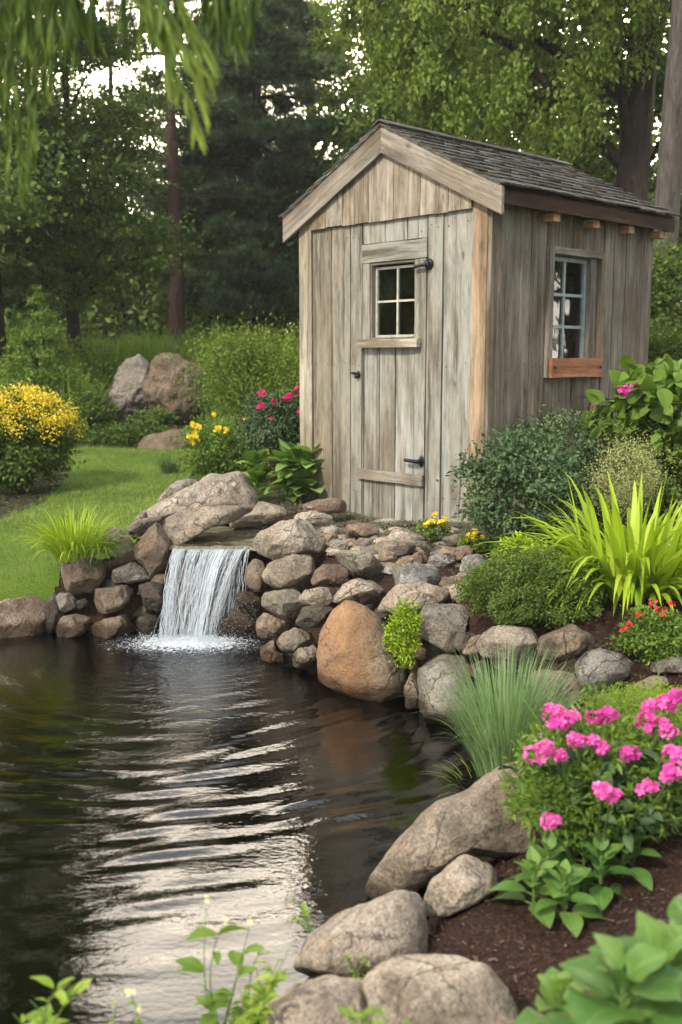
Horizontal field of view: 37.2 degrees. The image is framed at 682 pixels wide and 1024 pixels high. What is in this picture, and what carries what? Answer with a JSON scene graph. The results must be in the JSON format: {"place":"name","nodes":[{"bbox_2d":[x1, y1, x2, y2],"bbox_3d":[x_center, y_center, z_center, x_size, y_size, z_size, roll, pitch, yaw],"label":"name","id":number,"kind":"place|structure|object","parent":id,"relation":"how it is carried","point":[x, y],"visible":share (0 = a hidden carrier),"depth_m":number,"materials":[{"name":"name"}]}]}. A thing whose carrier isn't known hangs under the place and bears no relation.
{"place":"outdoors","nodes":[
{"label":"outdoors","id":0,"kind":"place"},
{"bbox_2d":[0,447,195,601],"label":"lawn","id":1,"kind":"structure","parent":0,"point":[44,584],"depth_m":7.78,"materials":[{"name":"green plant"}]},
{"bbox_2d":[0,0,262,213],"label":"weeping branch","id":2,"kind":"object","parent":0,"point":[162,32],"visible":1,"depth_m":1.98,"materials":[{"name":"green plant"}]},
{"bbox_2d":[3,318,299,441],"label":"meadow grass","id":3,"kind":"structure","parent":0,"point":[184,345],"depth_m":16.41,"materials":[{"name":"green plant"}]},
{"bbox_2d":[0,625,487,1023],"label":"pond water","id":4,"kind":"structure","parent":0,"point":[149,800],"depth_m":3.89,"materials":[{"name":"black liquid"}]},
{"bbox_2d":[56,614,90,637],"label":"stone","id":5,"kind":"object","parent":4,"relation":"on","point":[72,625],"visible":0.99,"depth_m":6.28,"materials":[{"name":"stone"}]},
{"bbox_2d":[107,526,270,653],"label":"waterfall","id":6,"kind":"structure","parent":4,"relation":"on","point":[242,538],"depth_m":6.29,"materials":[{"name":"liquid"}]},
{"bbox_2d":[260,640,285,661],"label":"stone","id":7,"kind":"object","parent":4,"relation":"on","point":[269,652],"visible":0.88,"depth_m":5.76,"materials":[{"name":"stone"}]},
{"bbox_2d":[276,627,314,651],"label":"stone","id":8,"kind":"object","parent":7,"relation":"on","point":[294,639],"visible":0.95,"depth_m":5.71,"materials":[{"name":"stone"}]},
{"bbox_2d":[296,605,333,628],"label":"stone","id":9,"kind":"object","parent":8,"relation":"on","point":[311,617],"visible":0.92,"depth_m":5.63,"materials":[{"name":"stone"}]},
{"bbox_2d":[299,587,333,605],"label":"stone","id":10,"kind":"object","parent":9,"relation":"on","point":[322,596],"visible":0.92,"depth_m":5.71,"materials":[{"name":"stone"}]},
{"bbox_2d":[403,672,418,709],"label":"stone","id":11,"kind":"object","parent":4,"relation":"in","point":[410,689],"visible":0.86,"depth_m":4.96,"materials":[{"name":"stone"}]},
{"bbox_2d":[382,589,425,669],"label":"shrub","id":12,"kind":"object","parent":11,"relation":"on","point":[408,644],"depth_m":4.95,"materials":[{"name":"green plant"}]},
{"bbox_2d":[366,761,564,898],"bbox_3d":[0.401,1.016,3.241,0.644,0.479,0.401,0,9,0],"label":"stone","id":13,"kind":"object","parent":4,"relation":"in","point":[434,839],"visible":0.75,"depth_m":3.08,"materials":[{"name":"stone"}]},
{"bbox_2d":[2,0,669,324],"label":"sky","id":14,"kind":"structure","parent":0,"point":[98,77],"materials":[{"name":"white"}]},
{"bbox_2d":[0,346,681,1023],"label":"ground","id":15,"kind":"structure","parent":0,"point":[662,890],"depth_m":2.90,"materials":[{"name":"brown soil"}]},
{"bbox_2d":[0,596,45,638],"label":"stone","id":16,"kind":"object","parent":15,"relation":"on","point":[22,616],"visible":0.71,"depth_m":6.31,"materials":[{"name":"stone"}]},
{"bbox_2d":[0,378,96,495],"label":"yellow shrub","id":17,"kind":"object","parent":15,"relation":"on","point":[53,442],"visible":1,"depth_m":9.02,"materials":[{"name":"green plant"}]},
{"bbox_2d":[13,976,91,1023],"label":"weed","id":18,"kind":"object","parent":15,"relation":"on","point":[43,1016],"visible":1,"depth_m":2.04,"materials":[{"name":"green plant"}]},
{"bbox_2d":[0,279,108,413],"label":"young conifer","id":19,"kind":"object","parent":15,"relation":"on","point":[37,342],"visible":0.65,"depth_m":13.22,"materials":[{"name":"green plant"}]},
{"bbox_2d":[0,91,109,341],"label":"undergrowth","id":20,"kind":"object","parent":15,"relation":"on","point":[9,313],"visible":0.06,"depth_m":21.11,"materials":[{"name":"green plant"}]},
{"bbox_2d":[0,324,122,391],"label":"shrub","id":21,"kind":"object","parent":15,"relation":"on","point":[97,356],"visible":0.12,"depth_m":15.10,"materials":[{"name":"green plant"}]},
{"bbox_2d":[0,0,139,377],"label":"deciduous tree","id":22,"kind":"object","parent":15,"relation":"on","point":[7,200],"visible":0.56,"depth_m":13.52,"materials":[{"name":"green plant"}]},
{"bbox_2d":[10,499,145,561],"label":"grass tuft","id":23,"kind":"object","parent":15,"relation":"on","point":[65,546],"visible":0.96,"depth_m":6.33,"materials":[{"name":"green plant"}]},
{"bbox_2d":[61,556,105,594],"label":"stone","id":24,"kind":"object","parent":15,"relation":"on","point":[82,575],"visible":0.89,"depth_m":6.35,"materials":[{"name":"stone"}]},
{"bbox_2d":[60,383,127,432],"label":"shrub","id":25,"kind":"object","parent":15,"relation":"on","point":[105,415],"visible":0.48,"depth_m":13.19,"materials":[{"name":"green plant"}]},
{"bbox_2d":[13,8,205,341],"bbox_3d":[-5.306,-7.176,23.140,6.590,8.118,4.264,0,9,0],"label":"deciduous tree","id":26,"kind":"object","parent":15,"relation":"on","point":[154,79],"visible":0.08,"depth_m":22.55,"materials":[{"name":"green plant"}]},
{"bbox_2d":[0,0,220,366],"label":"deciduous tree","id":27,"kind":"object","parent":15,"relation":"on","point":[74,293],"visible":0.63,"depth_m":14.93,"materials":[{"name":"green plant"}]},
{"bbox_2d":[89,614,135,638],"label":"stone","id":28,"kind":"object","parent":15,"relation":"on","point":[110,627],"visible":0.89,"depth_m":6.29,"materials":[{"name":"stone"}]},
{"bbox_2d":[94,585,133,613],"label":"stone","id":29,"kind":"object","parent":28,"relation":"on","point":[114,599],"visible":1,"depth_m":6.33,"materials":[{"name":"stone"}]},
{"bbox_2d":[111,562,150,583],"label":"stone","id":30,"kind":"object","parent":29,"relation":"on","point":[130,572],"visible":1,"depth_m":6.40,"materials":[{"name":"stone"}]},
{"bbox_2d":[103,353,149,421],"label":"boulder","id":31,"kind":"object","parent":15,"relation":"on","point":[126,384],"visible":0.61,"depth_m":13.87,"materials":[{"name":"stone"}]},
{"bbox_2d":[79,413,182,446],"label":"ground cover shrub","id":32,"kind":"object","parent":15,"relation":"on","point":[120,435],"visible":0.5,"depth_m":12.64,"materials":[{"name":"green plant"}]},
{"bbox_2d":[136,613,159,634],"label":"stone","id":33,"kind":"object","parent":15,"relation":"on","point":[151,622],"visible":0.79,"depth_m":6.35,"materials":[{"name":"stone"}]},
{"bbox_2d":[138,581,165,611],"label":"stone","id":34,"kind":"object","parent":33,"relation":"on","point":[151,593],"visible":0.95,"depth_m":6.36,"materials":[{"name":"stone"}]},
{"bbox_2d":[133,522,169,578],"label":"stone","id":35,"kind":"object","parent":15,"relation":"on","point":[152,555],"visible":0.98,"depth_m":6.43,"materials":[{"name":"stone"}]},
{"bbox_2d":[127,405,178,428],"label":"shrub","id":36,"kind":"object","parent":15,"relation":"on","point":[164,415],"visible":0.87,"depth_m":13.16,"materials":[{"name":"green plant"}]},
{"bbox_2d":[137,429,207,449],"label":"boulder","id":37,"kind":"object","parent":15,"relation":"on","point":[166,440],"visible":0.52,"depth_m":12.37,"materials":[{"name":"stone"}]},
{"bbox_2d":[143,352,208,425],"bbox_3d":[-2.278,-1.686,14.047,0.898,1.038,1.076,0,9,0],"label":"boulder","id":38,"kind":"object","parent":15,"relation":"on","point":[156,394],"visible":0.75,"depth_m":13.63,"materials":[{"name":"stone"}]},
{"bbox_2d":[86,0,271,344],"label":"pine tree","id":39,"kind":"object","parent":15,"relation":"on","point":[176,296],"visible":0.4,"depth_m":19.19,"materials":[{"name":"green plant"}]},
{"bbox_2d":[81,164,299,336],"bbox_3d":[-2.583,-5.753,22.985,7.052,5.019,4.295,0,9,0],"label":"deciduous tree","id":40,"kind":"object","parent":15,"relation":"on","point":[128,277],"visible":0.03,"depth_m":22.80,"materials":[{"name":"green plant"}]},
{"bbox_2d":[163,543,240,628],"bbox_3d":[-0.853,0.570,6.595,0.636,0.720,0.323,-2,9,-13],"label":"stone","id":41,"kind":"object","parent":15,"relation":"on","point":[235,589],"visible":0.23,"depth_m":6.52,"materials":[{"name":"stone"}]},
{"bbox_2d":[146,471,258,525],"bbox_3d":[-1.002,-0.083,7.271,0.833,0.425,0.490,-3,9,-20],"label":"stone","id":42,"kind":"object","parent":15,"relation":"on","point":[229,488],"visible":0.59,"depth_m":7.09,"materials":[{"name":"stone"}]},
{"bbox_2d":[162,505,247,544],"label":"stone","id":43,"kind":"object","parent":15,"relation":"on","point":[183,526],"visible":0.96,"depth_m":6.59,"materials":[{"name":"stone"}]},
{"bbox_2d":[161,412,264,479],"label":"yellow daisy plant","id":44,"kind":"object","parent":15,"relation":"on","point":[217,460],"visible":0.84,"depth_m":9.15,"materials":[{"name":"green plant"}]},
{"bbox_2d":[175,895,265,1023],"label":"weed","id":45,"kind":"object","parent":15,"relation":"on","point":[212,1002],"visible":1,"depth_m":2.23,"materials":[{"name":"green plant"}]},
{"bbox_2d":[153,303,299,438],"bbox_3d":[-0.946,-1.592,12.299,2.733,1.941,2.490,0,9,0],"label":"shrub","id":46,"kind":"object","parent":15,"relation":"on","point":[243,353],"visible":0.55,"depth_m":12.04,"materials":[{"name":"green plant"}]},
{"bbox_2d":[212,604,257,637],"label":"stone","id":47,"kind":"object","parent":15,"relation":"on","point":[232,622],"visible":0.58,"depth_m":6.28,"materials":[{"name":"stone"}]},
{"bbox_2d":[134,0,355,335],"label":"pine tree","id":48,"kind":"object","parent":15,"relation":"on","point":[268,173],"visible":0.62,"depth_m":20.25,"materials":[{"name":"green plant"}]},
{"bbox_2d":[229,501,287,527],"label":"stone","id":49,"kind":"object","parent":15,"relation":"on","point":[261,512],"visible":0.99,"depth_m":6.98,"materials":[{"name":"stone"}]},
{"bbox_2d":[224,942,292,1023],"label":"weed","id":50,"kind":"object","parent":15,"relation":"on","point":[255,1012],"visible":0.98,"depth_m":2.25,"materials":[{"name":"green plant"}]},
{"bbox_2d":[218,385,299,491],"bbox_3d":[-0.549,-0.600,8.488,0.798,0.924,0.765,-4,10,-27],"label":"pink rose plant","id":51,"kind":"object","parent":15,"relation":"on","point":[259,434],"visible":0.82,"depth_m":8.35,"materials":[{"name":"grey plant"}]},
{"bbox_2d":[256,613,289,639],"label":"stone","id":52,"kind":"object","parent":15,"relation":"on","point":[269,626],"visible":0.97,"depth_m":5.96,"materials":[{"name":"stone"}]},
{"bbox_2d":[261,589,305,617],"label":"stone","id":53,"kind":"object","parent":52,"relation":"on","point":[285,603],"visible":0.95,"depth_m":5.91,"materials":[{"name":"stone"}]},
{"bbox_2d":[177,0,375,192],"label":"deciduous tree","id":54,"kind":"object","parent":15,"relation":"on","point":[317,44],"visible":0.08,"depth_m":23.13,"materials":[{"name":"green plant"}]},
{"bbox_2d":[237,439,324,501],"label":"leafy plant","id":55,"kind":"object","parent":15,"relation":"on","point":[299,463],"visible":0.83,"depth_m":7.63,"materials":[{"name":"green plant"}]},
{"bbox_2d":[262,553,314,588],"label":"stone","id":56,"kind":"object","parent":15,"relation":"on","point":[292,570],"visible":1,"depth_m":5.98,"materials":[{"name":"stone"}]},
{"bbox_2d":[253,518,325,559],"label":"stone","id":57,"kind":"object","parent":56,"relation":"on","point":[280,539],"visible":0.94,"depth_m":6.04,"materials":[{"name":"stone"}]},
{"bbox_2d":[266,975,368,1023],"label":"stone","id":58,"kind":"object","parent":15,"relation":"on","point":[317,1000],"visible":0.83,"depth_m":2.29,"materials":[{"name":"stone"}]},
{"bbox_2d":[302,498,346,513],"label":"stone","id":59,"kind":"object","parent":15,"relation":"on","point":[331,505],"visible":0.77,"depth_m":7.05,"materials":[{"name":"stone"}]},
{"bbox_2d":[0,188,681,346],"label":"undergrowth","id":60,"kind":"object","parent":15,"relation":"on","point":[194,316],"visible":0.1,"depth_m":20.75,"materials":[{"name":"green plant"}]},
{"bbox_2d":[3,7,681,341],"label":"distant woodland","id":61,"kind":"object","parent":15,"relation":"on","point":[651,196],"depth_m":27.67,"materials":[{"name":"green plant"}]},
{"bbox_2d":[335,550,382,576],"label":"stone","id":62,"kind":"object","parent":15,"relation":"on","point":[365,563],"visible":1,"depth_m":5.67,"materials":[{"name":"stone"}]},
{"bbox_2d":[333,578,384,603],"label":"stone","id":63,"kind":"object","parent":15,"relation":"on","point":[355,589],"visible":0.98,"depth_m":5.51,"materials":[{"name":"stone"}]},
{"bbox_2d":[293,890,427,977],"bbox_3d":[0.055,1.156,2.757,0.370,0.299,0.346,0,9,0],"label":"stone","id":64,"kind":"object","parent":15,"relation":"on","point":[375,932],"visible":0.81,"depth_m":2.62,"materials":[{"name":"stone"}]},
{"bbox_2d":[316,600,406,701],"bbox_3d":[0.107,0.763,5.307,0.475,0.600,0.533,0,9,0],"label":"stone","id":65,"kind":"object","parent":15,"relation":"on","point":[353,659],"visible":0.82,"depth_m":5.11,"materials":[{"name":"orange stone"}]},
{"bbox_2d":[336,1006,412,1023],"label":"weed","id":66,"kind":"object","parent":15,"relation":"on","point":[350,1014],"visible":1,"depth_m":1.93,"materials":[{"name":"green plant"}]},
{"bbox_2d":[257,498,494,550],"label":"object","id":67,"kind":"object","parent":15,"relation":"on","point":[389,523],"visible":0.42,"depth_m":6.95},
{"bbox_2d":[377,581,449,612],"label":"stone","id":68,"kind":"object","parent":15,"relation":"on","point":[426,593],"visible":0.71,"depth_m":5.22,"materials":[{"name":"stone"}]},
{"bbox_2d":[393,562,438,585],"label":"stone","id":69,"kind":"object","parent":15,"relation":"on","point":[414,572],"visible":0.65,"depth_m":5.36,"materials":[{"name":"stone"}]},
{"bbox_2d":[294,0,570,188],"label":"deciduous tree","id":70,"kind":"object","parent":15,"relation":"on","point":[352,140],"visible":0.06,"depth_m":19.84,"materials":[{"name":"green plant"}]},
{"bbox_2d":[411,511,454,541],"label":"yellow flower","id":71,"kind":"object","parent":15,"relation":"on","point":[433,523],"visible":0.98,"depth_m":6.25,"materials":[{"name":"green plant"}]},
{"bbox_2d":[362,954,517,1023],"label":"stone","id":72,"kind":"object","parent":15,"relation":"on","point":[432,989],"visible":0.94,"depth_m":2.23,"materials":[{"name":"stone"}]},
{"bbox_2d":[417,652,479,725],"bbox_3d":[0.543,0.911,4.975,0.338,0.427,0.507,0,9,0],"label":"stone","id":73,"kind":"object","parent":15,"relation":"on","point":[437,665],"visible":0.54,"depth_m":4.81,"materials":[{"name":"stone"}]},
{"bbox_2d":[419,603,468,652],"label":"stone","id":74,"kind":"object","parent":73,"relation":"on","point":[443,626],"visible":0.89,"depth_m":5.02,"materials":[{"name":"stone"}]},
{"bbox_2d":[423,854,497,917],"bbox_3d":[0.341,1.069,2.894,0.220,0.199,0.219,0,9,0],"label":"stone","id":75,"kind":"object","parent":15,"relation":"on","point":[461,883],"visible":0.94,"depth_m":2.82,"materials":[{"name":"stone"}]},
{"bbox_2d":[279,119,679,525],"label":"garden shed","id":76,"kind":"structure","parent":15,"relation":"on","point":[455,292],"depth_m":6.90,"materials":[{"name":"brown wood"}]},
{"bbox_2d":[350,238,433,522],"bbox_3d":[0.347,-0.867,6.998,0.139,1.938,0.761,-8,12,-43],"label":"door","id":77,"kind":"structure","parent":76,"relation":"in","point":[393,342],"depth_m":6.98,"materials":[{"name":"grey wood"}]},
{"bbox_2d":[305,0,671,199],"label":"weeping tree","id":78,"kind":"object","parent":15,"relation":"on","point":[412,37],"visible":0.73,"depth_m":11.95,"materials":[{"name":"green plant"}]},
{"bbox_2d":[326,0,681,309],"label":"deciduous tree","id":79,"kind":"object","parent":15,"relation":"on","point":[594,170],"visible":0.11,"depth_m":15.55,"materials":[{"name":"green plant"}]},
{"bbox_2d":[492,659,521,672],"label":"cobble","id":80,"kind":"object","parent":15,"relation":"on","point":[496,665],"visible":0.16,"depth_m":4.71,"materials":[{"name":"stone"}]},
{"bbox_2d":[476,625,537,661],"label":"stone","id":81,"kind":"object","parent":80,"relation":"on","point":[520,636],"visible":0.91,"depth_m":4.62,"materials":[{"name":"stone"}]},
{"bbox_2d":[404,632,613,777],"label":"ornamental grass","id":82,"kind":"object","parent":15,"relation":"on","point":[495,729],"depth_m":4.14,"materials":[{"name":"green plant"}]},
{"bbox_2d":[436,417,599,550],"bbox_3d":[1.002,-0.093,5.782,0.943,0.858,0.847,0,9,0],"label":"shrub","id":83,"kind":"object","parent":15,"relation":"on","point":[482,475],"visible":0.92,"depth_m":5.65,"materials":[{"name":"green plant"}]},
{"bbox_2d":[451,540,622,630],"bbox_3d":[0.953,0.354,4.889,0.834,0.467,0.702,0,9,0],"label":"shrub","id":84,"kind":"object","parent":15,"relation":"on","point":[502,602],"visible":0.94,"depth_m":4.74,"materials":[{"name":"green plant"}]},
{"bbox_2d":[488,830,605,937],"bbox_3d":[0.566,1.001,2.760,0.329,0.202,0.272,8,12,44],"label":"broadleaf plant","id":85,"kind":"object","parent":15,"relation":"on","point":[559,886],"visible":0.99,"depth_m":2.71,"materials":[{"name":"green plant"}]},
{"bbox_2d":[514,967,583,1023],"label":"broadleaf plant","id":86,"kind":"object","parent":15,"relation":"on","point":[555,984],"visible":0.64,"depth_m":1.91,"materials":[{"name":"green plant"}]},
{"bbox_2d":[422,589,681,1013],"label":"bark chips","id":87,"kind":"object","parent":15,"relation":"on","point":[517,941],"visible":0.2,"depth_m":2.75,"materials":[{"name":"brown wood"}]},
{"bbox_2d":[530,669,580,712],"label":"stone","id":88,"kind":"object","parent":15,"relation":"on","point":[569,685],"visible":0.24,"depth_m":4.42,"materials":[{"name":"stone"}]},
{"bbox_2d":[537,624,595,660],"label":"stone","id":89,"kind":"object","parent":15,"relation":"on","point":[574,640],"visible":0.91,"depth_m":4.51,"materials":[{"name":"stone"}]},
{"bbox_2d":[472,671,681,865],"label":"pink flower plant","id":90,"kind":"object","parent":15,"relation":"on","point":[635,781],"visible":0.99,"depth_m":2.88,"materials":[{"name":"green plant"}]},
{"bbox_2d":[473,471,681,625],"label":"strap leaf plant","id":91,"kind":"object","parent":15,"relation":"on","point":[643,561],"visible":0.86,"depth_m":4.87,"materials":[{"name":"green plant"}]},
{"bbox_2d":[505,402,671,529],"bbox_3d":[1.628,-0.284,6.551,1.248,0.870,0.995,0,9,0],"label":"shrub","id":92,"kind":"object","parent":15,"relation":"on","point":[554,424],"visible":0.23,"depth_m":6.37,"materials":[{"name":"green plant"}]},
{"bbox_2d":[551,822,661,911],"bbox_3d":[0.761,0.993,2.844,0.333,0.219,0.293,0,9,0],"label":"broadleaf plant","id":93,"kind":"object","parent":15,"relation":"on","point":[599,893],"visible":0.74,"depth_m":2.81,"materials":[{"name":"green plant"}]},
{"bbox_2d":[542,893,681,1023],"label":"broadleaf plant","id":94,"kind":"object","parent":15,"relation":"on","point":[636,978],"visible":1,"depth_m":1.77,"materials":[{"name":"green plant"}]},
{"bbox_2d":[572,400,681,524],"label":"shrub","id":95,"kind":"object","parent":15,"relation":"on","point":[668,494],"visible":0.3,"depth_m":6.07,"materials":[{"name":"green plant"}]},
{"bbox_2d":[577,422,677,522],"bbox_3d":[1.613,-0.206,5.743,0.560,0.609,0.485,2,9,12],"label":"feathery plant","id":96,"kind":"object","parent":15,"relation":"on","point":[649,483],"visible":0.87,"depth_m":5.69,"materials":[{"name":"green plant"}]},
{"bbox_2d":[574,354,681,506],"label":"flowering shrub","id":97,"kind":"object","parent":15,"relation":"on","point":[641,390],"visible":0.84,"depth_m":6.08,"materials":[{"name":"green plant"}]},
{"bbox_2d":[599,596,681,668],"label":"red flower plant","id":98,"kind":"object","parent":15,"relation":"on","point":[631,639],"visible":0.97,"depth_m":4.35,"materials":[{"name":"green plant"}]},
{"bbox_2d":[602,675,681,729],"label":"ground plant","id":99,"kind":"object","parent":15,"relation":"on","point":[660,691],"visible":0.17,"depth_m":3.89,"materials":[{"name":"green plant"}]},
{"bbox_2d":[648,314,681,407],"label":"shrub","id":100,"kind":"object","parent":15,"relation":"on","point":[658,344],"visible":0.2,"depth_m":8.70,"materials":[{"name":"green plant"}]},
{"bbox_2d":[649,229,681,360],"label":"shrub","id":101,"kind":"object","parent":15,"relation":"on","point":[672,276],"visible":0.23,"depth_m":10.39,"materials":[{"name":"green plant"}]},
{"bbox_2d":[650,0,681,331],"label":"tall tree","id":102,"kind":"object","parent":15,"relation":"on","point":[668,188],"visible":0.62,"depth_m":10.92,"materials":[{"name":"brown plant"}]},
{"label":"stone","id":103,"kind":"object","parent":15,"relation":"on","visible":0},
{"bbox_2d":[575,648,632,692],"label":"stone","id":104,"kind":"object","parent":103,"relation":"on","point":[611,667],"visible":0.78,"depth_m":4.36,"materials":[{"name":"stone"}]},
{"label":"cobble","id":105,"kind":"object","parent":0,"visible":0},
{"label":"cobble","id":106,"kind":"object","parent":105,"relation":"on","visible":0},
{"bbox_2d":[326,585,336,593],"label":"cobble","id":107,"kind":"object","parent":106,"relation":"on","point":[333,589],"visible":0.19,"depth_m":5.84,"materials":[{"name":"stone"}]},
{"bbox_2d":[311,564,349,586],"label":"stone","id":108,"kind":"object","parent":107,"relation":"on","point":[324,575],"visible":0.98,"depth_m":5.83,"materials":[{"name":"stone"}]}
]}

